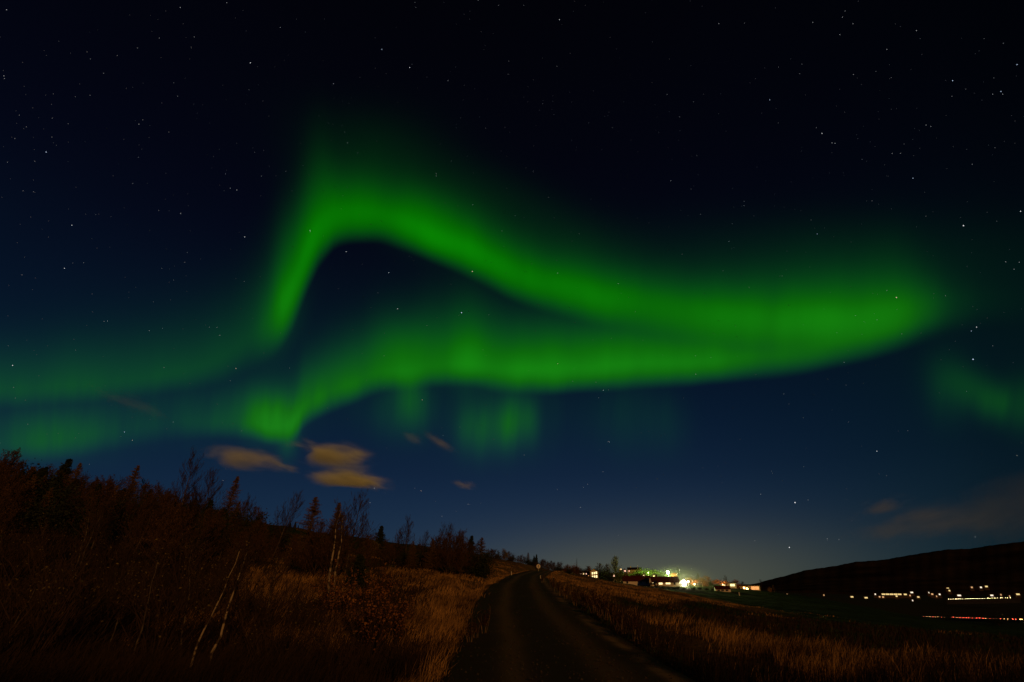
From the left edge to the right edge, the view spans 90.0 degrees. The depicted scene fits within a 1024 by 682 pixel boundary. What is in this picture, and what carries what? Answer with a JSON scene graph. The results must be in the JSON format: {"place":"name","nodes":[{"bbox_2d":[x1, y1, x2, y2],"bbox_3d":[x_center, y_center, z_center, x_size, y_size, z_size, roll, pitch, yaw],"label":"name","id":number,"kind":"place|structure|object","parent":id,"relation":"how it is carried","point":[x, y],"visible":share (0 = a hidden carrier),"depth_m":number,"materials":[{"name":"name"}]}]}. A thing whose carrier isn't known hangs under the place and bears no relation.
{"place":"outdoors","nodes":[
{"label":"outdoors","id":0,"kind":"place"},
{"bbox_2d":[0,521,1023,681],"bbox_3d":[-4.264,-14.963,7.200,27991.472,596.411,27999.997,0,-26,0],"label":"ground","id":1,"kind":"structure","parent":0,"point":[907,612],"depth_m":85.35,"materials":[{"name":"brown soil"}]},
{"bbox_2d":[0,449,22,491],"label":"birch tree","id":2,"kind":"object","parent":1,"relation":"on","point":[5,457],"visible":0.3,"depth_m":42.76,"materials":[{"name":"brown plant"}]},
{"bbox_2d":[0,466,30,523],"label":"birch tree","id":3,"kind":"object","parent":1,"relation":"on","point":[15,488],"visible":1,"depth_m":35.23,"materials":[{"name":"brown plant"}]},
{"bbox_2d":[0,447,36,517],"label":"birch tree","id":4,"kind":"object","parent":1,"relation":"on","point":[10,464],"visible":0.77,"depth_m":38.41,"materials":[{"name":"brown plant"}]},
{"bbox_2d":[0,459,37,498],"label":"birch tree","id":5,"kind":"object","parent":1,"relation":"on","point":[18,464],"visible":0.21,"depth_m":42.89,"materials":[{"name":"brown plant"}]},
{"bbox_2d":[9,466,36,491],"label":"larch tree","id":6,"kind":"object","parent":1,"relation":"on","point":[30,471],"visible":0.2,"depth_m":43.84,"materials":[{"name":"brown plant"}]},
{"bbox_2d":[0,463,57,527],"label":"evergreen tree","id":7,"kind":"object","parent":1,"relation":"on","point":[25,481],"visible":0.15,"depth_m":40.49,"materials":[{"name":"green plant"}]},
{"bbox_2d":[0,480,68,529],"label":"evergreen tree","id":8,"kind":"object","parent":1,"relation":"on","point":[23,510],"visible":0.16,"depth_m":40.12,"materials":[{"name":"green plant"}]},
{"bbox_2d":[35,466,48,489],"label":"spruce tree","id":9,"kind":"object","parent":1,"relation":"on","point":[40,474],"visible":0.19,"depth_m":48.13,"materials":[{"name":"green plant"}]},
{"bbox_2d":[17,467,72,526],"bbox_3d":[-38.115,13.153,41.532,3.961,5.508,4.459,15,-29,-28],"label":"evergreen tree","id":10,"kind":"object","parent":1,"relation":"on","point":[45,484],"visible":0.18,"depth_m":41.33,"materials":[{"name":"green plant"}]},
{"bbox_2d":[14,476,85,534],"bbox_3d":[-33.400,12.309,37.159,4.191,4.817,3.934,-12,-28,24],"label":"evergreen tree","id":11,"kind":"object","parent":1,"relation":"on","point":[53,519],"visible":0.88,"depth_m":36.86,"materials":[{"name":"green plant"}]},
{"bbox_2d":[35,463,67,503],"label":"evergreen tree","id":12,"kind":"object","parent":1,"relation":"on","point":[54,478],"visible":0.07,"depth_m":48.56,"materials":[{"name":"green plant"}]},
{"bbox_2d":[46,464,62,484],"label":"birch tree","id":13,"kind":"object","parent":1,"relation":"on","point":[53,471],"visible":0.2,"depth_m":50.61,"materials":[{"name":"brown plant"}]},
{"bbox_2d":[52,458,72,489],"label":"spruce tree","id":14,"kind":"object","parent":1,"relation":"on","point":[68,463],"visible":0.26,"depth_m":52.06,"materials":[{"name":"green plant"}]},
{"bbox_2d":[56,463,83,495],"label":"larch tree","id":15,"kind":"object","parent":1,"relation":"on","point":[77,473],"visible":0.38,"depth_m":49.51,"materials":[{"name":"brown plant"}]},
{"bbox_2d":[58,469,90,520],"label":"birch tree","id":16,"kind":"object","parent":1,"relation":"on","point":[73,489],"visible":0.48,"depth_m":42.66,"materials":[{"name":"brown plant"}]},
{"bbox_2d":[62,475,106,526],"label":"birch tree","id":17,"kind":"object","parent":1,"relation":"on","point":[86,487],"visible":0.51,"depth_m":39.59,"materials":[{"name":"brown plant"}]},
{"bbox_2d":[72,503,105,578],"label":"birch tree","id":18,"kind":"object","parent":1,"relation":"on","point":[89,538],"visible":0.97,"depth_m":22.30,"materials":[{"name":"brown plant"}]},
{"bbox_2d":[79,474,120,508],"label":"birch tree","id":19,"kind":"object","parent":1,"relation":"on","point":[108,480],"visible":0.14,"depth_m":46.22,"materials":[{"name":"brown plant"}]},
{"bbox_2d":[97,485,118,525],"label":"larch tree","id":20,"kind":"object","parent":1,"relation":"on","point":[116,487],"visible":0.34,"depth_m":40.02,"materials":[{"name":"brown plant"}]},
{"bbox_2d":[96,500,138,541],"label":"evergreen tree","id":21,"kind":"object","parent":1,"relation":"on","point":[117,532],"visible":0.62,"depth_m":36.38,"materials":[{"name":"plant"}]},
{"bbox_2d":[113,465,141,505],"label":"larch tree","id":22,"kind":"object","parent":1,"relation":"on","point":[132,479],"visible":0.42,"depth_m":48.90,"materials":[{"name":"brown plant"}]},
{"bbox_2d":[126,482,157,507],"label":"birch tree","id":23,"kind":"object","parent":1,"relation":"on","point":[144,487],"visible":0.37,"depth_m":47.63,"materials":[{"name":"brown plant"}]},
{"bbox_2d":[131,478,158,501],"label":"birch tree","id":24,"kind":"object","parent":1,"relation":"on","point":[151,485],"visible":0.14,"depth_m":51.95,"materials":[{"name":"brown plant"}]},
{"bbox_2d":[103,563,222,664],"bbox_3d":[-6.471,5.021,9.317,1.726,1.857,1.634,-17,-31,32],"label":"scrub bush","id":25,"kind":"object","parent":1,"relation":"on","point":[166,623],"visible":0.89,"depth_m":9.29,"materials":[{"name":"brown plant"}]},
{"bbox_2d":[157,488,180,523],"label":"birch tree","id":26,"kind":"object","parent":1,"relation":"on","point":[172,494],"visible":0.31,"depth_m":42.74,"materials":[{"name":"brown plant"}]},
{"bbox_2d":[170,448,213,515],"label":"birch tree","id":27,"kind":"object","parent":1,"relation":"on","point":[183,475],"visible":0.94,"depth_m":44.82,"materials":[{"name":"brown plant"}]},
{"bbox_2d":[179,532,208,666],"bbox_3d":[-6.180,4.945,9.748,0.607,2.472,0.647,0,-26,0],"label":"birch tree","id":28,"kind":"object","parent":1,"relation":"on","point":[188,575],"visible":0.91,"depth_m":9.91,"materials":[{"name":"brown plant"}]},
{"bbox_2d":[181,485,206,521],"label":"birch tree","id":29,"kind":"object","parent":1,"relation":"on","point":[194,502],"visible":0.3,"depth_m":46.42,"materials":[{"name":"brown plant"}]},
{"bbox_2d":[182,467,226,524],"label":"birch tree","id":30,"kind":"object","parent":1,"relation":"on","point":[208,498],"visible":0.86,"depth_m":46.33,"materials":[{"name":"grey plant"}]},
{"bbox_2d":[195,500,214,526],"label":"spruce tree","id":31,"kind":"object","parent":1,"relation":"on","point":[211,502],"visible":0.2,"depth_m":45.10,"materials":[{"name":"green plant"}]},
{"bbox_2d":[187,544,244,605],"bbox_3d":[-9.647,7.797,16.838,1.930,2.195,2.039,-3,-26,7],"label":"scrub bush","id":32,"kind":"object","parent":1,"relation":"on","point":[214,586],"visible":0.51,"depth_m":16.76,"materials":[{"name":"brown plant"}]},
{"bbox_2d":[190,537,251,672],"bbox_3d":[-5.175,4.590,8.829,0.880,2.383,0.550,0,-26,0],"label":"birch tree","id":33,"kind":"object","parent":1,"relation":"on","point":[223,580],"visible":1,"depth_m":8.98,"materials":[{"name":"brown plant"}]},
{"bbox_2d":[221,476,240,533],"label":"larch tree","id":34,"kind":"object","parent":1,"relation":"on","point":[231,497],"visible":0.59,"depth_m":49.59,"materials":[{"name":"brown plant"}]},
{"bbox_2d":[224,501,242,544],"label":"larch tree","id":35,"kind":"object","parent":1,"relation":"on","point":[234,524],"visible":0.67,"depth_m":40.70,"materials":[{"name":"brown plant"}]},
{"bbox_2d":[210,521,260,660],"bbox_3d":[-5.139,4.710,9.422,0.653,2.721,0.804,0,-26,0],"label":"birch tree","id":36,"kind":"object","parent":1,"relation":"on","point":[233,593],"visible":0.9,"depth_m":9.60,"materials":[{"name":"brown plant"}]},
{"bbox_2d":[210,543,262,593],"bbox_3d":[-11.001,9.067,20.337,1.930,2.195,2.039,-18,-31,33],"label":"scrub bush","id":37,"kind":"object","parent":1,"relation":"on","point":[231,564],"visible":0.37,"depth_m":20.26,"materials":[{"name":"brown plant"}]},
{"bbox_2d":[218,530,254,573],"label":"birch tree","id":38,"kind":"object","parent":1,"relation":"on","point":[242,536],"visible":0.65,"depth_m":27.74,"materials":[{"name":"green plant"}]},
{"bbox_2d":[193,566,291,655],"bbox_3d":[-5.743,5.835,10.977,1.726,1.857,1.634,5,-26,-11],"label":"scrub bush","id":39,"kind":"object","parent":1,"relation":"on","point":[229,617],"visible":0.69,"depth_m":10.73,"materials":[{"name":"brown plant"}]},
{"bbox_2d":[217,565,275,624],"bbox_3d":[-7.410,7.076,14.119,1.485,1.688,1.569,16,-30,-30],"label":"scrub bush","id":40,"kind":"object","parent":1,"relation":"on","point":[249,601],"visible":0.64,"depth_m":14.06,"materials":[{"name":"brown plant"}]},
{"bbox_2d":[240,494,256,522],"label":"birch tree","id":41,"kind":"object","parent":1,"relation":"on","point":[250,507],"visible":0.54,"depth_m":42.90,"materials":[{"name":"brown plant"}]},
{"bbox_2d":[235,524,264,562],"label":"birch tree","id":42,"kind":"object","parent":1,"relation":"on","point":[250,543],"visible":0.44,"depth_m":30.92,"materials":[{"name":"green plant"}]},
{"bbox_2d":[223,507,278,546],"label":"evergreen tree","id":43,"kind":"object","parent":1,"relation":"on","point":[244,525],"visible":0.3,"depth_m":41.07,"materials":[{"name":"plant"}]},
{"bbox_2d":[263,520,291,550],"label":"evergreen tree","id":44,"kind":"object","parent":1,"relation":"on","point":[270,535],"visible":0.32,"depth_m":42.24,"materials":[{"name":"brown plant"}]},
{"bbox_2d":[272,491,305,554],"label":"birch tree","id":45,"kind":"object","parent":1,"relation":"on","point":[285,527],"visible":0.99,"depth_m":38.30,"materials":[{"name":"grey plant"}]},
{"bbox_2d":[280,497,323,570],"bbox_3d":[-13.690,12.935,34.400,3.419,4.823,3.405,8,-27,-16],"label":"larch tree","id":46,"kind":"object","parent":1,"relation":"on","point":[311,515],"visible":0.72,"depth_m":34.44,"materials":[{"name":"brown plant"}]},
{"bbox_2d":[286,581,331,637],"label":"scrub bush","id":47,"kind":"object","parent":1,"relation":"on","point":[313,624],"visible":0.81,"depth_m":12.85,"materials":[{"name":"brown plant"}]},
{"bbox_2d":[300,519,340,577],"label":"birch tree","id":48,"kind":"object","parent":1,"relation":"on","point":[316,543],"visible":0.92,"depth_m":31.04,"materials":[{"name":"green plant"}]},
{"bbox_2d":[311,502,343,567],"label":"larch tree","id":49,"kind":"object","parent":1,"relation":"on","point":[335,513],"visible":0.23,"depth_m":36.02,"materials":[{"name":"brown plant"}]},
{"bbox_2d":[313,526,342,574],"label":"birch tree","id":50,"kind":"object","parent":1,"relation":"on","point":[324,558],"visible":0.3,"depth_m":32.47,"materials":[{"name":"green plant"}]},
{"bbox_2d":[305,559,361,616],"bbox_3d":[-5.423,7.776,15.784,1.709,1.905,1.482,19,-32,-34],"label":"leafy bush","id":51,"kind":"object","parent":1,"relation":"on","point":[333,595],"visible":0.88,"depth_m":15.77,"materials":[{"name":"brown plant"}]},
{"bbox_2d":[318,524,355,576],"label":"birch tree","id":52,"kind":"object","parent":1,"relation":"on","point":[343,550],"visible":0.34,"depth_m":32.72,"materials":[{"name":"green plant"}]},
{"bbox_2d":[319,514,357,578],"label":"birch tree","id":53,"kind":"object","parent":1,"relation":"on","point":[339,528],"visible":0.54,"depth_m":31.31,"materials":[{"name":"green plant"}]},
{"bbox_2d":[326,499,354,602],"bbox_3d":[-6.886,8.332,20.332,1.170,4.174,1.010,-21,-33,37],"label":"birch tree","id":54,"kind":"object","parent":1,"relation":"on","point":[335,539],"visible":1,"depth_m":20.54,"materials":[{"name":"brown plant"}]},
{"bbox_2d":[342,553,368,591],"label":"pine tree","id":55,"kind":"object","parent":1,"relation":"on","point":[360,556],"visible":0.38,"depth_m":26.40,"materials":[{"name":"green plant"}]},
{"bbox_2d":[336,490,375,574],"bbox_3d":[-10.397,12.519,33.590,2.941,5.829,2.332,17,-29,-28],"label":"birch tree","id":56,"kind":"object","parent":1,"relation":"on","point":[352,520],"visible":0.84,"depth_m":33.72,"materials":[{"name":"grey plant"}]},
{"bbox_2d":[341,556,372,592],"bbox_3d":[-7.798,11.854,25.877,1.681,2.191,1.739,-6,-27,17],"label":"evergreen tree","id":57,"kind":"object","parent":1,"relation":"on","point":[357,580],"visible":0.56,"depth_m":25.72,"materials":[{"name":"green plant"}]},
{"bbox_2d":[352,519,374,558],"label":"birch tree","id":58,"kind":"object","parent":1,"relation":"on","point":[365,528],"visible":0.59,"depth_m":38.10,"materials":[{"name":"grey plant"}]},
{"bbox_2d":[344,533,383,577],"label":"birch tree","id":59,"kind":"object","parent":1,"relation":"on","point":[370,543],"visible":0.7,"depth_m":29.74,"materials":[{"name":"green plant"}]},
{"bbox_2d":[340,570,400,656],"bbox_3d":[-3.467,6.694,12.559,1.560,2.005,1.799,6,-26,-12],"label":"leafy bush","id":60,"kind":"object","parent":1,"relation":"on","point":[371,617],"visible":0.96,"depth_m":12.39,"materials":[{"name":"brown plant"}]},
{"bbox_2d":[369,526,386,558],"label":"spruce tree","id":61,"kind":"object","parent":1,"relation":"on","point":[381,535],"visible":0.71,"depth_m":56.12,"materials":[{"name":"green plant"}]},
{"bbox_2d":[358,564,404,609],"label":"leafy bush","id":62,"kind":"object","parent":1,"relation":"on","point":[384,590],"visible":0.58,"depth_m":19.27,"materials":[{"name":"brown plant"}]},
{"bbox_2d":[377,539,390,562],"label":"birch tree","id":63,"kind":"object","parent":1,"relation":"on","point":[386,544],"visible":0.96,"depth_m":47.05,"materials":[{"name":"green plant"}]},
{"bbox_2d":[387,529,409,562],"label":"birch tree","id":64,"kind":"object","parent":1,"relation":"on","point":[399,531],"visible":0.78,"depth_m":53.01,"materials":[{"name":"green plant"}]},
{"bbox_2d":[380,586,430,643],"bbox_3d":[-3.124,7.651,14.257,1.350,1.504,1.170,-12,-28,24],"label":"leafy bush","id":65,"kind":"object","parent":1,"relation":"on","point":[398,628],"visible":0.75,"depth_m":14.11,"materials":[{"name":"brown plant"}]},
{"bbox_2d":[397,515,414,565],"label":"birch tree","id":66,"kind":"object","parent":1,"relation":"on","point":[406,548],"visible":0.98,"depth_m":50.58,"materials":[{"name":"grey plant"}]},
{"bbox_2d":[394,550,424,566],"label":"leafy bush","id":67,"kind":"object","parent":1,"relation":"on","point":[404,555],"visible":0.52,"depth_m":48.75,"materials":[{"name":"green plant"}]},
{"bbox_2d":[405,541,419,567],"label":"larch tree","id":68,"kind":"object","parent":1,"relation":"on","point":[412,551],"visible":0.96,"depth_m":45.73,"materials":[{"name":"brown plant"}]},
{"bbox_2d":[419,539,440,569],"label":"larch tree","id":69,"kind":"object","parent":1,"relation":"on","point":[430,555],"visible":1,"depth_m":47.24,"materials":[{"name":"brown plant"}]},
{"bbox_2d":[415,543,444,568],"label":"leafy bush","id":70,"kind":"object","parent":1,"relation":"on","point":[422,560],"visible":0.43,"depth_m":50.52,"materials":[{"name":"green plant"}]},
{"bbox_2d":[424,532,449,569],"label":"birch tree","id":71,"kind":"object","parent":1,"relation":"on","point":[438,542],"visible":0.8,"depth_m":48.24,"materials":[{"name":"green plant"}]},
{"bbox_2d":[434,533,465,573],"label":"birch tree","id":72,"kind":"object","parent":1,"relation":"on","point":[448,548],"visible":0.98,"depth_m":47.66,"materials":[{"name":"brown plant"}]},
{"bbox_2d":[446,529,469,567],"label":"birch tree","id":73,"kind":"object","parent":1,"relation":"on","point":[464,537],"visible":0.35,"depth_m":55.93,"materials":[{"name":"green plant"}]},
{"bbox_2d":[443,531,473,574],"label":"birch tree","id":74,"kind":"object","parent":1,"relation":"on","point":[457,543],"visible":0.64,"depth_m":48.87,"materials":[{"name":"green plant"}]},
{"bbox_2d":[449,538,474,575],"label":"birch tree","id":75,"kind":"object","parent":1,"relation":"on","point":[462,551],"visible":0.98,"depth_m":47.41,"materials":[{"name":"brown plant"}]},
{"bbox_2d":[453,542,479,574],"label":"birch tree","id":76,"kind":"object","parent":1,"relation":"on","point":[466,557],"visible":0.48,"depth_m":51.71,"materials":[{"name":"brown plant"}]},
{"bbox_2d":[465,616,475,641],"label":"dock plant","id":77,"kind":"object","parent":1,"relation":"on","point":[470,632],"visible":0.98,"depth_m":14.63,"materials":[{"name":"brown plant"}]},
{"bbox_2d":[455,549,499,579],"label":"evergreen tree","id":78,"kind":"object","parent":1,"relation":"on","point":[475,572],"visible":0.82,"depth_m":50.94,"materials":[{"name":"green plant"}]},
{"bbox_2d":[475,537,490,567],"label":"larch tree","id":79,"kind":"object","parent":1,"relation":"on","point":[481,546],"visible":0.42,"depth_m":61.00,"materials":[{"name":"brown plant"}]},
{"bbox_2d":[467,554,499,578],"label":"evergreen tree","id":80,"kind":"object","parent":1,"relation":"on","point":[487,556],"visible":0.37,"depth_m":52.09,"materials":[{"name":"green plant"}]},
{"bbox_2d":[478,604,490,632],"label":"dock plant","id":81,"kind":"object","parent":1,"relation":"on","point":[486,621],"visible":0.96,"depth_m":16.20,"materials":[{"name":"brown plant"}]},
{"bbox_2d":[0,524,1023,681],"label":"dead undergrowth","id":82,"kind":"object","parent":1,"relation":"on","point":[221,667],"visible":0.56,"depth_m":11.23,"materials":[{"name":"brown plant"}]},
{"bbox_2d":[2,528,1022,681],"bbox_3d":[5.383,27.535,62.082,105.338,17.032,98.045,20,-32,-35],"label":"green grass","id":83,"kind":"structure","parent":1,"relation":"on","point":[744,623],"depth_m":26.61,"materials":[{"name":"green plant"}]},
{"bbox_2d":[9,523,1023,681],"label":"dry grass","id":84,"kind":"structure","parent":1,"relation":"on","point":[731,635],"depth_m":16.90,"materials":[{"name":"plant"}]},
{"bbox_2d":[604,567,615,581],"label":"evergreen tree","id":85,"kind":"object","parent":1,"relation":"on","point":[608,577],"visible":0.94,"depth_m":246.84,"materials":[{"name":"green plant"}]},
{"bbox_2d":[608,555,620,574],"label":"bare tree","id":86,"kind":"object","parent":1,"relation":"on","point":[614,565],"visible":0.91,"depth_m":297.43,"materials":[{"name":"brown plant"}]},
{"bbox_2d":[611,568,626,582],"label":"leafy tree","id":87,"kind":"object","parent":1,"relation":"on","point":[618,576],"visible":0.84,"depth_m":250.97,"materials":[{"name":"green plant"}]},
{"bbox_2d":[615,605,628,633],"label":"dock plant","id":88,"kind":"object","parent":1,"relation":"on","point":[622,613],"visible":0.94,"depth_m":16.80,"materials":[{"name":"brown plant"}]},
{"bbox_2d":[627,566,641,573],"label":"house","id":89,"kind":"structure","parent":1,"relation":"on","point":[630,568],"depth_m":314.68,"materials":[{"name":"grey"}]},
{"bbox_2d":[622,574,648,585],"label":"house","id":90,"kind":"structure","parent":1,"relation":"on","point":[639,580],"depth_m":248.06,"materials":[{"name":"red metal"}]},
{"bbox_2d":[649,575,679,586],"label":"house","id":91,"kind":"structure","parent":1,"relation":"on","point":[672,581],"depth_m":241.69,"materials":[{"name":"red metal"}]},
{"bbox_2d":[684,577,698,584],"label":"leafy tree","id":92,"kind":"object","parent":1,"relation":"on","point":[691,581],"visible":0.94,"depth_m":259.03,"materials":[{"name":"yellow plant"}]},
{"bbox_2d":[698,576,710,586],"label":"leafy tree","id":93,"kind":"object","parent":1,"relation":"on","point":[701,580],"visible":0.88,"depth_m":261.26,"materials":[{"name":"green plant"}]},
{"bbox_2d":[714,586,730,591],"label":"house","id":94,"kind":"structure","parent":1,"relation":"on","point":[723,588],"depth_m":221.44,"materials":[{"name":"white metal"}]},
{"bbox_2d":[739,585,759,590],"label":"garage","id":95,"kind":"structure","parent":1,"relation":"on","point":[754,587],"depth_m":273.97,"materials":[{"name":"grey"}]},
{"bbox_2d":[739,541,1023,594],"bbox_3d":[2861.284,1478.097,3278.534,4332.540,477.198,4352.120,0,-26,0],"label":"mountain","id":96,"kind":"structure","parent":1,"relation":"on","point":[998,568],"depth_m":2976.22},
{"bbox_2d":[880,592,903,597],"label":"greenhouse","id":97,"kind":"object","parent":1,"relation":"on","point":[889,594],"visible":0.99,"depth_m":1381.79,"materials":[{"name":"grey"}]},
{"bbox_2d":[930,613,955,619],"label":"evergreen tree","id":98,"kind":"object","parent":1,"relation":"on","point":[941,617],"visible":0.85,"depth_m":353.15,"materials":[{"name":"green plant"}]},
{"bbox_2d":[986,613,1009,625],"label":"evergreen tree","id":99,"kind":"object","parent":1,"relation":"on","point":[1001,620],"visible":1,"depth_m":316.83,"materials":[{"name":"green plant"}]},
{"bbox_2d":[0,0,1023,583],"label":"sky","id":100,"kind":"structure","parent":0,"point":[692,347],"materials":[{"name":"blue"}]},
{"bbox_2d":[4,5,1020,547],"bbox_3d":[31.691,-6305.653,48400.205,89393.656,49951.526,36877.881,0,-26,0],"label":"stars","id":101,"kind":"object","parent":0,"point":[436,131],"visible":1,"depth_m":48321.54,"materials":[{"name":"grey"}]},
{"bbox_2d":[441,570,706,681],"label":"road","id":102,"kind":"structure","parent":0,"point":[543,629],"depth_m":13.81,"materials":[{"name":"grey gravel"}]},
{"bbox_2d":[927,617,1023,622],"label":"road","id":103,"kind":"structure","parent":0,"point":[984,620],"depth_m":405.26,"materials":[{"name":"grey asphalt"}]},
{"bbox_2d":[947,598,1023,603],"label":"valley road","id":104,"kind":"structure","parent":0,"point":[985,601],"depth_m":847.35,"materials":[{"name":"grey asphalt"}]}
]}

